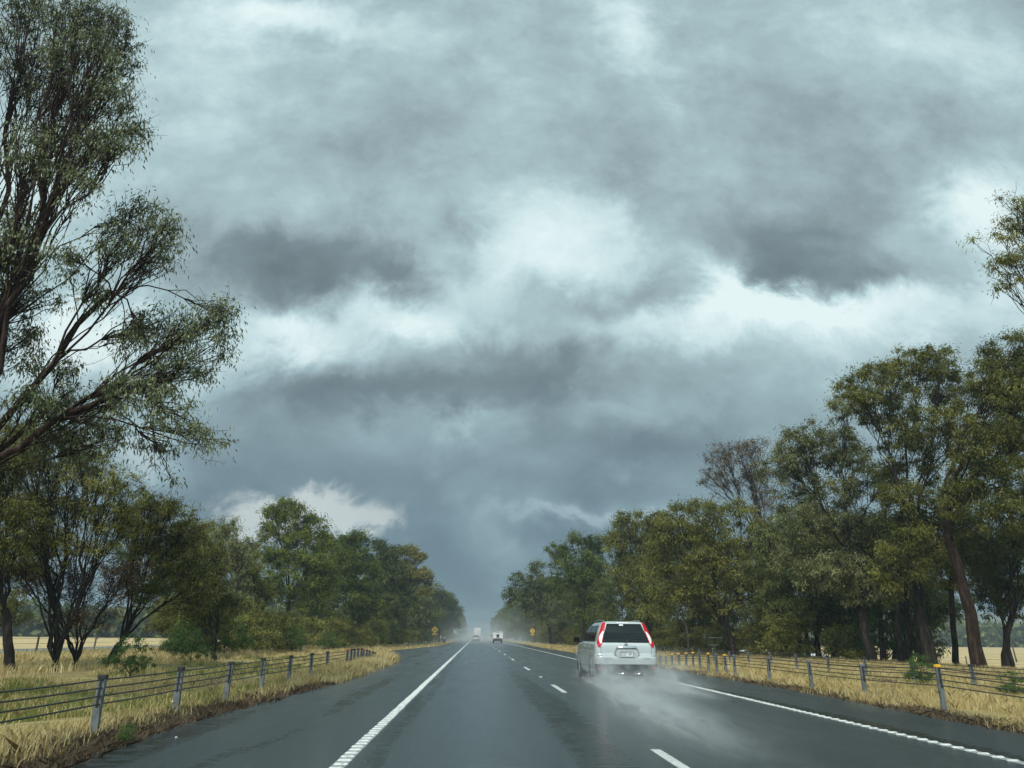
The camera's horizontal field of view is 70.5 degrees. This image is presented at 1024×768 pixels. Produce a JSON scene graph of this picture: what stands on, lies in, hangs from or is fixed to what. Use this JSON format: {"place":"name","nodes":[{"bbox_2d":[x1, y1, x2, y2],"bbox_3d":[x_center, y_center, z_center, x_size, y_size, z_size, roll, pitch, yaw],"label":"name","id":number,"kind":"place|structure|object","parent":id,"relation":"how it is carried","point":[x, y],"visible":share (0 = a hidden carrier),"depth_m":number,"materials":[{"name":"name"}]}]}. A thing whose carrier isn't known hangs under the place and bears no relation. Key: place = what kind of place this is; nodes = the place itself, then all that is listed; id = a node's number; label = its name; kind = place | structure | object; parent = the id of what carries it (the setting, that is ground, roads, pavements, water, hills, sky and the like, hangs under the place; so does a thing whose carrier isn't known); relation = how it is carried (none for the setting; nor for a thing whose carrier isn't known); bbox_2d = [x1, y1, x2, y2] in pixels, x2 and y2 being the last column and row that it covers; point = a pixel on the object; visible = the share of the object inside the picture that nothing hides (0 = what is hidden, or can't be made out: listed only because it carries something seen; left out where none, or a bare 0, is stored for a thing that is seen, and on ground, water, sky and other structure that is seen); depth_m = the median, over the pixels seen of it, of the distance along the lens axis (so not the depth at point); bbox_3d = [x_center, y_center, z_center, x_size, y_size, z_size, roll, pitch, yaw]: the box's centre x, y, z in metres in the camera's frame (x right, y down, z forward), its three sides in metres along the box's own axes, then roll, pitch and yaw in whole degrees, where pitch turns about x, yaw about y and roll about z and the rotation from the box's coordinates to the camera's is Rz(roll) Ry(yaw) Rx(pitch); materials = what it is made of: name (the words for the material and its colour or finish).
{"place":"outdoors","nodes":[
{"label":"outdoors","id":0,"kind":"place"},
{"bbox_2d":[0,655,348,724],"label":"green grass","id":1,"kind":"structure","parent":0,"point":[42,690],"depth_m":16.66,"materials":[{"name":"plant"}]},
{"bbox_2d":[0,656,396,767],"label":"brown grass","id":2,"kind":"structure","parent":0,"point":[85,749],"depth_m":9.63,"materials":[{"name":"plant"}]},
{"bbox_2d":[0,642,446,767],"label":"dry grass","id":3,"kind":"structure","parent":0,"point":[10,738],"depth_m":18.18,"materials":[{"name":"plant"}]},
{"bbox_2d":[299,650,402,683],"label":"edge grass","id":4,"kind":"structure","parent":0,"point":[358,667],"depth_m":23.66,"materials":[{"name":"plant"}]},
{"bbox_2d":[0,636,1023,764],"bbox_3d":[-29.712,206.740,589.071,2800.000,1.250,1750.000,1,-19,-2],"label":"ground","id":5,"kind":"structure","parent":0,"point":[992,652],"depth_m":62.36,"materials":[{"name":"plant"}]},
{"bbox_2d":[0,423,64,670],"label":"wattle tree","id":6,"kind":"object","parent":5,"relation":"on","point":[11,564],"visible":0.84,"depth_m":25.17,"materials":[{"name":"green plant"}]},
{"bbox_2d":[0,494,71,629],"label":"gum tree","id":7,"kind":"object","parent":5,"relation":"on","point":[13,602],"visible":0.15,"depth_m":41.90,"materials":[{"name":"green plant"}]},
{"bbox_2d":[0,409,154,670],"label":"wattle tree","id":8,"kind":"object","parent":5,"relation":"on","point":[76,508],"visible":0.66,"depth_m":27.16,"materials":[{"name":"green plant"}]},
{"bbox_2d":[4,553,160,667],"bbox_3d":[-16.614,8.620,27.394,6.590,4.732,4.055,1,-19,-2],"label":"wattle tree","id":9,"kind":"object","parent":5,"relation":"on","point":[113,589],"visible":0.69,"depth_m":27.10,"materials":[{"name":"green plant"}]},
{"bbox_2d":[115,721,138,742],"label":"shrub","id":10,"kind":"object","parent":5,"relation":"on","point":[123,734],"visible":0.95,"depth_m":9.03,"materials":[{"name":"green plant"}]},
{"bbox_2d":[98,632,157,675],"bbox_3d":[-12.323,8.788,23.298,1.325,1.524,2.148,0,-19,2],"label":"shrub","id":11,"kind":"object","parent":5,"relation":"on","point":[127,662],"visible":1,"depth_m":23.27,"materials":[{"name":"green plant"}]},
{"bbox_2d":[0,0,256,496],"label":"gum tree","id":12,"kind":"object","parent":5,"relation":"on","point":[108,393],"visible":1,"depth_m":17.16,"materials":[{"name":"green plant"}]},
{"bbox_2d":[107,486,230,659],"bbox_3d":[-15.139,8.114,30.441,6.010,7.635,4.432,1,-19,-2],"label":"wattle tree","id":13,"kind":"object","parent":5,"relation":"on","point":[158,512],"visible":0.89,"depth_m":30.38,"materials":[{"name":"green plant"}]},
{"bbox_2d":[0,597,355,637],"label":"distant woods","id":14,"kind":"object","parent":5,"relation":"on","point":[30,631],"visible":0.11,"depth_m":191.07,"materials":[{"name":"green plant"}]},
{"bbox_2d":[160,617,201,655],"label":"shrub","id":15,"kind":"object","parent":5,"relation":"on","point":[173,640],"visible":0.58,"depth_m":37.59,"materials":[{"name":"green plant"}]},
{"bbox_2d":[152,614,214,653],"bbox_3d":[-19.103,14.762,42.475,3.758,2.702,3.040,-14,-24,35],"label":"shrub","id":16,"kind":"object","parent":5,"relation":"on","point":[198,644],"visible":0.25,"depth_m":42.18,"materials":[{"name":"green plant"}]},
{"bbox_2d":[0,648,376,732],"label":"wire rope barrier","id":17,"kind":"object","parent":5,"relation":"on","point":[100,694],"visible":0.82,"depth_m":11.75,"materials":[{"name":"metal"}]},
{"bbox_2d":[160,627,216,659],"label":"shrub","id":18,"kind":"object","parent":5,"relation":"on","point":[175,646],"visible":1,"depth_m":34.14,"materials":[{"name":"green plant"}]},
{"bbox_2d":[140,605,244,653],"bbox_3d":[-19.250,14.577,43.654,6.269,4.023,3.893,-6,-20,19],"label":"bush","id":19,"kind":"object","parent":5,"relation":"on","point":[154,626],"visible":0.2,"depth_m":43.45,"materials":[{"name":"green plant"}]},
{"bbox_2d":[0,641,386,674],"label":"long grass","id":20,"kind":"structure","parent":5,"relation":"on","point":[39,658],"depth_m":33.58,"materials":[{"name":"plant"}]},
{"bbox_2d":[145,516,247,618],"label":"gum tree","id":21,"kind":"object","parent":5,"relation":"on","point":[212,525],"visible":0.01,"depth_m":63.93,"materials":[{"name":"green plant"}]},
{"bbox_2d":[148,528,248,659],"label":"wattle tree","id":22,"kind":"object","parent":5,"relation":"on","point":[222,606],"visible":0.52,"depth_m":39.27,"materials":[{"name":"green plant"}]},
{"bbox_2d":[202,616,258,652],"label":"shrub","id":23,"kind":"object","parent":5,"relation":"on","point":[227,642],"visible":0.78,"depth_m":43.71,"materials":[{"name":"green plant"}]},
{"bbox_2d":[207,514,263,633],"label":"gum tree","id":24,"kind":"object","parent":5,"relation":"on","point":[241,556],"visible":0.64,"depth_m":53.38,"materials":[{"name":"green plant"}]},
{"bbox_2d":[203,596,287,652],"bbox_3d":[-17.565,15.868,47.102,5.687,4.090,4.601,2,-19,-5],"label":"shrub","id":25,"kind":"object","parent":5,"relation":"on","point":[249,621],"visible":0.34,"depth_m":46.88,"materials":[{"name":"green plant"}]},
{"bbox_2d":[224,548,289,632],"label":"wattle tree","id":26,"kind":"object","parent":5,"relation":"on","point":[269,592],"visible":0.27,"depth_m":57.08,"materials":[{"name":"green plant"}]},
{"bbox_2d":[221,598,301,653],"bbox_3d":[-17.814,17.451,51.741,5.774,4.152,4.671,-3,-19,9],"label":"shrub","id":27,"kind":"object","parent":5,"relation":"on","point":[284,626],"visible":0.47,"depth_m":51.36,"materials":[{"name":"green plant"}]},
{"bbox_2d":[267,609,304,649],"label":"shrub","id":28,"kind":"object","parent":5,"relation":"on","point":[295,622],"visible":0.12,"depth_m":56.10,"materials":[{"name":"green plant"}]},
{"bbox_2d":[283,622,310,651],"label":"shrub","id":29,"kind":"object","parent":5,"relation":"on","point":[301,642],"visible":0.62,"depth_m":53.82,"materials":[{"name":"green plant"}]},
{"bbox_2d":[254,495,349,615],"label":"gum tree","id":30,"kind":"object","parent":5,"relation":"on","point":[321,588],"visible":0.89,"depth_m":70.78,"materials":[{"name":"green plant"}]},
{"bbox_2d":[278,606,329,647],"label":"shrub","id":31,"kind":"object","parent":5,"relation":"on","point":[309,639],"visible":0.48,"depth_m":64.75,"materials":[{"name":"green plant"}]},
{"bbox_2d":[290,595,337,645],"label":"shrub","id":32,"kind":"object","parent":5,"relation":"on","point":[317,614],"visible":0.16,"depth_m":76.22,"materials":[{"name":"green plant"}]},
{"bbox_2d":[284,538,360,627],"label":"gum tree","id":33,"kind":"object","parent":5,"relation":"on","point":[309,576],"visible":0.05,"depth_m":92.69,"materials":[{"name":"green plant"}]},
{"bbox_2d":[314,630,340,649],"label":"shrub","id":34,"kind":"object","parent":5,"relation":"on","point":[320,642],"visible":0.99,"depth_m":59.66,"materials":[{"name":"green plant"}]},
{"bbox_2d":[310,609,353,648],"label":"shrub","id":35,"kind":"object","parent":5,"relation":"on","point":[338,623],"visible":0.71,"depth_m":68.48,"materials":[{"name":"green plant"}]},
{"bbox_2d":[329,620,363,646],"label":"shrub","id":36,"kind":"object","parent":5,"relation":"on","point":[357,635],"visible":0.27,"depth_m":77.96,"materials":[{"name":"green plant"}]},
{"bbox_2d":[307,526,388,627],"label":"gum tree","id":37,"kind":"object","parent":5,"relation":"on","point":[350,561],"visible":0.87,"depth_m":84.27,"materials":[{"name":"green plant"}]},
{"bbox_2d":[352,621,382,645],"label":"shrub","id":38,"kind":"object","parent":5,"relation":"on","point":[364,641],"visible":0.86,"depth_m":81.36,"materials":[{"name":"green plant"}]},
{"bbox_2d":[361,614,392,645],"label":"shrub","id":39,"kind":"object","parent":5,"relation":"on","point":[376,628],"visible":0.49,"depth_m":90.41,"materials":[{"name":"green plant"}]},
{"bbox_2d":[358,592,404,644],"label":"gum tree","id":40,"kind":"object","parent":5,"relation":"on","point":[387,615],"visible":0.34,"depth_m":99.65,"materials":[{"name":"green plant"}]},
{"bbox_2d":[357,534,421,644],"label":"gum tree","id":41,"kind":"object","parent":5,"relation":"on","point":[389,556],"visible":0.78,"depth_m":102.78,"materials":[{"name":"green plant"}]},
{"bbox_2d":[386,586,446,630],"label":"gum tree","id":42,"kind":"object","parent":5,"relation":"on","point":[424,614],"visible":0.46,"depth_m":132.57,"materials":[{"name":"green plant"}]},
{"bbox_2d":[398,542,438,643],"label":"gum tree","id":43,"kind":"object","parent":5,"relation":"on","point":[416,555],"visible":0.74,"depth_m":119.46,"materials":[{"name":"green plant"}]},
{"bbox_2d":[426,588,463,641],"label":"gum tree","id":44,"kind":"object","parent":5,"relation":"on","point":[447,602],"visible":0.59,"depth_m":174.89,"materials":[{"name":"green plant"}]},
{"bbox_2d":[513,602,538,641],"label":"gum tree","id":45,"kind":"object","parent":5,"relation":"on","point":[519,623],"visible":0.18,"depth_m":188.74,"materials":[{"name":"green plant"}]},
{"bbox_2d":[516,597,540,641],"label":"gum tree","id":46,"kind":"object","parent":5,"relation":"on","point":[529,625],"visible":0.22,"depth_m":178.47,"materials":[{"name":"green plant"}]},
{"bbox_2d":[500,559,575,643],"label":"gum tree","id":47,"kind":"object","parent":5,"relation":"on","point":[528,592],"visible":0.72,"depth_m":120.94,"materials":[{"name":"green plant"}]},
{"bbox_2d":[531,577,570,631],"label":"gum tree","id":48,"kind":"object","parent":5,"relation":"on","point":[542,626],"visible":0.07,"depth_m":147.28,"materials":[{"name":"green plant"}]},
{"bbox_2d":[545,599,570,644],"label":"gum tree","id":49,"kind":"object","parent":5,"relation":"on","point":[557,615],"visible":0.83,"depth_m":114.28,"materials":[{"name":"green plant"}]},
{"bbox_2d":[543,526,620,639],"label":"gum tree","id":50,"kind":"object","parent":5,"relation":"on","point":[576,577],"visible":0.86,"depth_m":93.42,"materials":[{"name":"green plant"}]},
{"bbox_2d":[561,573,606,639],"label":"gum tree","id":51,"kind":"object","parent":5,"relation":"on","point":[579,626],"visible":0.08,"depth_m":104.86,"materials":[{"name":"green plant"}]},
{"bbox_2d":[581,574,658,628],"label":"gum tree","id":52,"kind":"object","parent":5,"relation":"on","point":[608,603],"visible":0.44,"depth_m":80.67,"materials":[{"name":"green plant"}]},
{"bbox_2d":[598,507,676,638],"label":"gum tree","id":53,"kind":"object","parent":5,"relation":"on","point":[622,545],"visible":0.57,"depth_m":72.18,"materials":[{"name":"green plant"}]},
{"bbox_2d":[607,536,684,636],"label":"gum tree","id":54,"kind":"object","parent":5,"relation":"on","point":[672,624],"visible":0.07,"depth_m":82.44,"materials":[{"name":"green plant"}]},
{"bbox_2d":[651,619,681,650],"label":"shrub","id":55,"kind":"object","parent":5,"relation":"on","point":[660,642],"visible":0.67,"depth_m":70.10,"materials":[{"name":"green plant"}]},
{"bbox_2d":[652,570,713,651],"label":"gum tree","id":56,"kind":"object","parent":5,"relation":"on","point":[680,610],"visible":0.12,"depth_m":63.87,"materials":[{"name":"green plant"}]},
{"bbox_2d":[668,611,719,650],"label":"shrub","id":57,"kind":"object","parent":5,"relation":"on","point":[681,640],"visible":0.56,"depth_m":65.47,"materials":[{"name":"green plant"}]},
{"bbox_2d":[669,518,740,650],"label":"gum tree","id":58,"kind":"object","parent":5,"relation":"on","point":[706,620],"visible":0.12,"depth_m":66.55,"materials":[{"name":"green plant"}]},
{"bbox_2d":[633,492,782,655],"bbox_3d":[14.982,14.540,55.658,11.977,12.682,7.959,1,-19,-2],"label":"gum tree","id":59,"kind":"object","parent":5,"relation":"on","point":[712,554],"visible":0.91,"depth_m":54.73,"materials":[{"name":"green plant"}]},
{"bbox_2d":[687,618,736,651],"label":"shrub","id":60,"kind":"object","parent":5,"relation":"on","point":[711,629],"visible":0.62,"depth_m":61.39,"materials":[{"name":"green plant"}]},
{"bbox_2d":[713,617,752,653],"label":"shrub","id":61,"kind":"object","parent":5,"relation":"on","point":[723,646],"visible":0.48,"depth_m":57.04,"materials":[{"name":"green plant"}]},
{"bbox_2d":[697,532,775,644],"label":"gum tree","id":62,"kind":"object","parent":5,"relation":"on","point":[744,621],"visible":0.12,"depth_m":63.95,"materials":[{"name":"green plant"}]},
{"bbox_2d":[695,432,787,654],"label":"gum tree","id":63,"kind":"object","parent":5,"relation":"on","point":[725,485],"visible":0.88,"depth_m":65.60,"materials":[{"name":"green plant"}]},
{"bbox_2d":[731,616,788,656],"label":"shrub","id":64,"kind":"object","parent":5,"relation":"on","point":[749,634],"visible":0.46,"depth_m":52.62,"materials":[{"name":"green plant"}]},
{"bbox_2d":[526,644,1023,731],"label":"dry grass","id":65,"kind":"structure","parent":5,"relation":"on","point":[991,702],"depth_m":20.96,"materials":[{"name":"plant"}]},
{"bbox_2d":[754,606,825,657],"bbox_3d":[18.699,16.798,48.961,4.700,4.177,5.809,-4,-20,13],"label":"shrub","id":66,"kind":"object","parent":5,"relation":"on","point":[792,647],"visible":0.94,"depth_m":47.82,"materials":[{"name":"green plant"}]},
{"bbox_2d":[733,515,855,656],"bbox_3d":[19.895,14.017,50.738,8.388,10.524,7.668,-7,-21,22],"label":"gum tree","id":67,"kind":"object","parent":5,"relation":"on","point":[785,599],"visible":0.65,"depth_m":50.07,"materials":[{"name":"green plant"}]},
{"bbox_2d":[744,501,867,657],"bbox_3d":[21.997,13.797,52.445,8.622,12.021,7.479,2,-19,-6],"label":"gum tree","id":68,"kind":"object","parent":5,"relation":"on","point":[823,542],"visible":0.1,"depth_m":51.58,"materials":[{"name":"green plant"}]},
{"bbox_2d":[748,390,903,661],"bbox_3d":[19.639,8.217,44.041,9.754,17.230,5.910,1,-19,-2],"label":"gum tree","id":69,"kind":"object","parent":5,"relation":"on","point":[789,461],"visible":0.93,"depth_m":44.16,"materials":[{"name":"green plant"}]},
{"bbox_2d":[771,533,885,656],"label":"gum tree","id":70,"kind":"object","parent":5,"relation":"on","point":[823,646],"visible":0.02,"depth_m":55.45,"materials":[{"name":"green plant"}]},
{"bbox_2d":[653,618,1023,647],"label":"distant tree line","id":71,"kind":"object","parent":5,"relation":"on","point":[991,634],"visible":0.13,"depth_m":313.31,"materials":[{"name":"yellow plant"}]},
{"bbox_2d":[655,645,1023,687],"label":"wire rope barrier","id":72,"kind":"object","parent":5,"relation":"on","point":[971,669],"visible":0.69,"depth_m":26.70,"materials":[{"name":"metal"}]},
{"bbox_2d":[657,652,1023,710],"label":"wire rope barrier","id":73,"kind":"object","parent":5,"relation":"on","point":[939,680],"visible":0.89,"depth_m":17.74,"materials":[{"name":"metal"}]},
{"bbox_2d":[657,664,1023,733],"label":"brown grass","id":74,"kind":"structure","parent":5,"relation":"on","point":[954,715],"depth_m":14.44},
{"bbox_2d":[657,648,1023,676],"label":"long grass","id":75,"kind":"structure","parent":5,"relation":"on","point":[895,662],"depth_m":37.13,"materials":[{"name":"plant"}]},
{"bbox_2d":[816,615,879,661],"bbox_3d":[20.851,15.675,44.394,4.449,3.199,3.599,15,-24,-36],"label":"shrub","id":76,"kind":"object","parent":5,"relation":"on","point":[844,652],"visible":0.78,"depth_m":43.88,"materials":[{"name":"green plant"}]},
{"bbox_2d":[830,509,877,637],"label":"gum tree","id":77,"kind":"object","parent":5,"relation":"on","point":[848,611],"visible":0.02,"depth_m":46.13,"materials":[{"name":"green plant"}]},
{"bbox_2d":[838,507,893,660],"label":"gum tree","id":78,"kind":"object","parent":5,"relation":"on","point":[883,653],"visible":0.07,"depth_m":43.73,"materials":[{"name":"green plant"}]},
{"bbox_2d":[837,605,938,659],"bbox_3d":[22.996,15.416,44.260,5.584,3.963,3.445,4,-19,-10],"label":"shrub","id":79,"kind":"object","parent":5,"relation":"on","point":[874,622],"visible":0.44,"depth_m":44.01,"materials":[{"name":"green plant"}]},
{"bbox_2d":[839,532,960,662],"bbox_3d":[24.514,13.486,46.450,7.129,9.562,9.358,-9,-21,26],"label":"gum tree","id":80,"kind":"object","parent":5,"relation":"on","point":[935,610],"visible":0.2,"depth_m":44.18,"materials":[{"name":"green plant"}]},
{"bbox_2d":[823,571,976,660],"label":"gum tree","id":81,"kind":"object","parent":5,"relation":"on","point":[839,608],"visible":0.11,"depth_m":48.38,"materials":[{"name":"green plant"}]},
{"bbox_2d":[868,510,934,663],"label":"gum tree","id":82,"kind":"object","parent":5,"relation":"on","point":[900,648],"visible":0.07,"depth_m":39.97,"materials":[{"name":"green plant"}]},
{"bbox_2d":[868,509,934,659],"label":"gum tree","id":83,"kind":"object","parent":5,"relation":"on","point":[909,648],"visible":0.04,"depth_m":41.09,"materials":[{"name":"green plant"}]},
{"bbox_2d":[825,342,999,664],"bbox_3d":[22.702,5.631,39.096,10.306,18.784,6.528,1,-19,-2],"label":"gum tree","id":84,"kind":"object","parent":5,"relation":"on","point":[915,535],"visible":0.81,"depth_m":39.55,"materials":[{"name":"green plant"}]},
{"bbox_2d":[902,651,937,687],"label":"shrub","id":85,"kind":"object","parent":5,"relation":"on","point":[908,675],"visible":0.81,"depth_m":19.80,"materials":[{"name":"green plant"}]},
{"bbox_2d":[888,508,963,661],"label":"gum tree","id":86,"kind":"object","parent":5,"relation":"on","point":[918,642],"visible":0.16,"depth_m":39.83,"materials":[{"name":"green plant"}]},
{"bbox_2d":[939,512,974,664],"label":"gum tree","id":87,"kind":"object","parent":5,"relation":"on","point":[955,651],"visible":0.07,"depth_m":40.05,"materials":[{"name":"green plant"}]},
{"bbox_2d":[923,325,1023,668],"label":"gum tree","id":88,"kind":"object","parent":5,"relation":"on","point":[998,393],"visible":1,"depth_m":34.71,"materials":[{"name":"green plant"}]},
{"bbox_2d":[956,189,1023,313],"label":"gum tree","id":89,"kind":"object","parent":5,"relation":"on","point":[1006,259],"visible":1,"depth_m":19.68,"materials":[{"name":"green plant"}]},
{"bbox_2d":[957,523,1023,667],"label":"gum tree","id":90,"kind":"object","parent":5,"relation":"on","point":[983,591],"visible":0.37,"depth_m":38.51,"materials":[{"name":"olive leaf"},{"name":"red bark"}]},
{"bbox_2d":[960,496,1023,667],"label":"gum tree","id":91,"kind":"object","parent":5,"relation":"on","point":[1004,545],"visible":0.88,"depth_m":35.90,"materials":[{"name":"green plant"}]},
{"bbox_2d":[990,669,1023,695],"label":"shrub","id":92,"kind":"object","parent":5,"relation":"on","point":[1011,686],"visible":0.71,"depth_m":17.73,"materials":[{"name":"green plant"}]},
{"bbox_2d":[0,0,1023,636],"label":"sky","id":93,"kind":"structure","parent":0,"point":[508,269],"materials":[{"name":"grey"}]},
{"bbox_2d":[61,637,1023,767],"bbox_3d":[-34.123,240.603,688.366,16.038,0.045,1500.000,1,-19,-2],"label":"road","id":94,"kind":"structure","parent":0,"point":[483,702],"depth_m":10.67,"materials":[{"name":"asphalt"}]},
{"bbox_2d":[330,675,433,767],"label":"edge line base","id":95,"kind":"object","parent":94,"relation":"on","point":[351,758],"visible":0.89,"depth_m":8.76,"materials":[{"name":"paint"}]},
{"bbox_2d":[329,658,452,767],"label":"edge line ribs","id":96,"kind":"object","parent":95,"relation":"on","point":[408,699],"visible":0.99,"depth_m":11.41,"materials":[{"name":"paint"}]},
{"bbox_2d":[499,651,689,767],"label":"lane line","id":97,"kind":"object","parent":94,"relation":"on","point":[670,759],"visible":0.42,"depth_m":8.09,"materials":[{"name":"paint"}]},
{"bbox_2d":[573,620,657,682],"bbox_3d":[3.126,8.297,22.596,2.240,1.749,4.658,1,-19,-2],"label":"sport utility vehicle","id":98,"kind":"object","parent":94,"relation":"on","point":[627,649],"visible":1,"depth_m":20.61,"materials":[{"name":"silver metal"}]},
{"bbox_2d":[656,678,1023,764],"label":"edge line base","id":99,"kind":"object","parent":94,"relation":"on","point":[989,755],"visible":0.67,"depth_m":9.88,"materials":[{"name":"paint"}]},
{"bbox_2d":[654,677,1023,763],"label":"edge line ribs","id":100,"kind":"object","parent":99,"relation":"on","point":[870,727],"visible":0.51,"depth_m":11.10,"materials":[{"name":"paint"}]},
{"bbox_2d":[467,612,1023,638],"bbox_3d":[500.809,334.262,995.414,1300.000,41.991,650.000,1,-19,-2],"label":"hills","id":101,"kind":"structure","parent":0,"point":[993,619],"depth_m":855.87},
{"bbox_2d":[787,670,1021,701],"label":"green grass","id":102,"kind":"structure","parent":0,"point":[907,681],"depth_m":22.65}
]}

